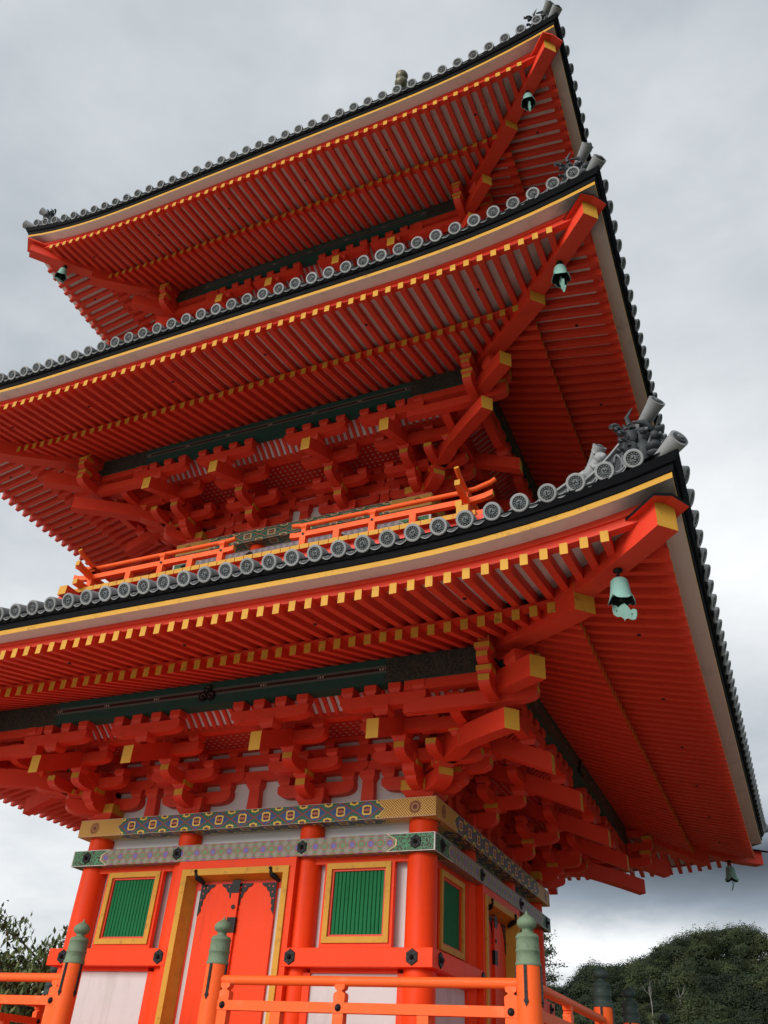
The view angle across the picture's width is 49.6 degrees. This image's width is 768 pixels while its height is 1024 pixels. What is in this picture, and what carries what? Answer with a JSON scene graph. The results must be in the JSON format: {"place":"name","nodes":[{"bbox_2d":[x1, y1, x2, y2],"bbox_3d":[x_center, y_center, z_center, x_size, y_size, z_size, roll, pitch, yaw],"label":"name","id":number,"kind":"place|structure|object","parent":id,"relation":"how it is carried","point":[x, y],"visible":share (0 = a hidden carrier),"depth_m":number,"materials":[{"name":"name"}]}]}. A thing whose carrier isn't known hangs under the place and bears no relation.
{"place":"outdoors","nodes":[
{"label":"outdoors","id":0,"kind":"place"},
{"bbox_2d":[0,947,21,993],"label":"broadleaf tree","id":1,"kind":"object","parent":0,"point":[2,954],"visible":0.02,"depth_m":28.62,"materials":[{"name":"green plant"}]},
{"bbox_2d":[0,939,58,1023],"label":"cherry tree","id":2,"kind":"object","parent":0,"point":[23,986],"visible":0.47,"depth_m":16.11,"materials":[{"name":"green plant"}]},
{"bbox_2d":[0,900,67,1023],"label":"cherry tree","id":3,"kind":"object","parent":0,"point":[5,924],"visible":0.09,"depth_m":17.38,"materials":[{"name":"green plant"}]},
{"bbox_2d":[0,0,767,1023],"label":"pagoda","id":4,"kind":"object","parent":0,"point":[344,472],"visible":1,"depth_m":12.50,"materials":[{"name":"paint"}]},
{"bbox_2d":[0,919,89,1023],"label":"veranda railing","id":5,"kind":"object","parent":4,"relation":"on","point":[54,1003],"visible":0.89,"depth_m":9.91,"materials":[{"name":"orange wood"}]},
{"bbox_2d":[53,265,66,283],"bbox_3d":[-7.314,-5.388,18.845,0.264,0.580,0.264,9,-36,-7],"label":"wind bell","id":6,"kind":"object","parent":4,"relation":"hanging from","point":[60,275],"visible":1,"depth_m":18.83,"materials":[{"name":"green metal"}]},
{"bbox_2d":[91,865,173,947],"bbox_3d":[-3.709,5.783,12.128,1.535,1.115,0.130,-12,-38,21],"label":"window","id":7,"kind":"structure","parent":4,"relation":"in","point":[131,902],"depth_m":12.11,"materials":[{"name":"green wood"}]},
{"bbox_2d":[150,856,299,1023],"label":"door","id":8,"kind":"structure","parent":4,"relation":"in","point":[257,896],"depth_m":11.24,"materials":[{"name":"red wood"}]},
{"bbox_2d":[316,854,407,947],"bbox_3d":[-0.334,5.088,10.824,1.535,1.115,0.130,-12,-38,21],"label":"window","id":9,"kind":"structure","parent":4,"relation":"in","point":[359,893],"depth_m":10.81,"materials":[{"name":"green wood"}]},
{"bbox_2d":[197,910,614,1023],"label":"veranda railing","id":10,"kind":"object","parent":4,"relation":"on","point":[526,990],"visible":1,"depth_m":8.44,"materials":[{"name":"orange wood"}]},
{"bbox_2d":[436,861,467,961],"bbox_3d":[0.878,5.423,11.175,0.130,1.115,1.535,-12,-38,21],"label":"window","id":11,"kind":"structure","parent":4,"relation":"in","point":[450,887],"depth_m":11.19,"materials":[{"name":"green wood"}]},
{"bbox_2d":[476,884,519,1023],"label":"door","id":12,"kind":"structure","parent":4,"relation":"in","point":[497,928],"depth_m":12.34,"materials":[{"name":"red wood"}]},
{"bbox_2d":[521,90,535,110],"bbox_3d":[2.606,-7.401,14.991,0.265,0.653,0.265,19,-38,-20],"label":"wind bell","id":13,"kind":"object","parent":4,"relation":"hanging from","point":[528,102],"visible":1,"depth_m":15.03,"materials":[{"name":"green metal"}]},
{"bbox_2d":[551,260,570,291],"bbox_3d":[2.461,-3.265,11.555,0.265,0.651,0.265,23,-40,-25],"label":"wind bell","id":14,"kind":"object","parent":4,"relation":"hanging from","point":[561,278],"visible":1,"depth_m":11.57,"materials":[{"name":"green metal"}]},
{"bbox_2d":[608,568,637,620],"bbox_3d":[2.323,0.821,8.142,0.264,0.598,0.264,-4,-36,12],"label":"wind bell","id":15,"kind":"object","parent":4,"relation":"hanging from","point":[621,598],"visible":1,"depth_m":8.10,"materials":[{"name":"green metal"}]},
{"bbox_2d":[622,985,669,1023],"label":"veranda railing","id":16,"kind":"object","parent":4,"relation":"on","point":[630,1012],"visible":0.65,"depth_m":12.14,"materials":[{"name":"teal metal"}]},
{"bbox_2d":[725,861,738,890],"bbox_3d":[7.111,7.450,17.005,0.264,0.568,0.265,17,-38,-18],"label":"wind bell","id":17,"kind":"object","parent":4,"relation":"hanging from","point":[730,873],"visible":1,"depth_m":16.97,"materials":[{"name":"green metal"}]},
{"bbox_2d":[0,0,767,991],"label":"sky","id":18,"kind":"structure","parent":0,"point":[101,101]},
{"bbox_2d":[544,930,567,999],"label":"tree","id":19,"kind":"object","parent":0,"point":[549,977],"visible":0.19,"depth_m":52.10,"materials":[{"name":"green plant"}]},
{"bbox_2d":[613,958,767,1023],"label":"hill","id":20,"kind":"structure","parent":0,"point":[675,1004],"depth_m":238.54,"materials":[{"name":"green plant"}]},
{"bbox_2d":[643,987,653,1023],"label":"bare tree","id":21,"kind":"object","parent":20,"relation":"on","point":[650,993],"visible":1,"depth_m":217.99,"materials":[{"name":"grey wood"}]},
{"bbox_2d":[546,918,767,1023],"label":"hill forest","id":22,"kind":"object","parent":20,"relation":"on","point":[664,971],"visible":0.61,"depth_m":240.18,"materials":[{"name":"green plant"}]}
]}

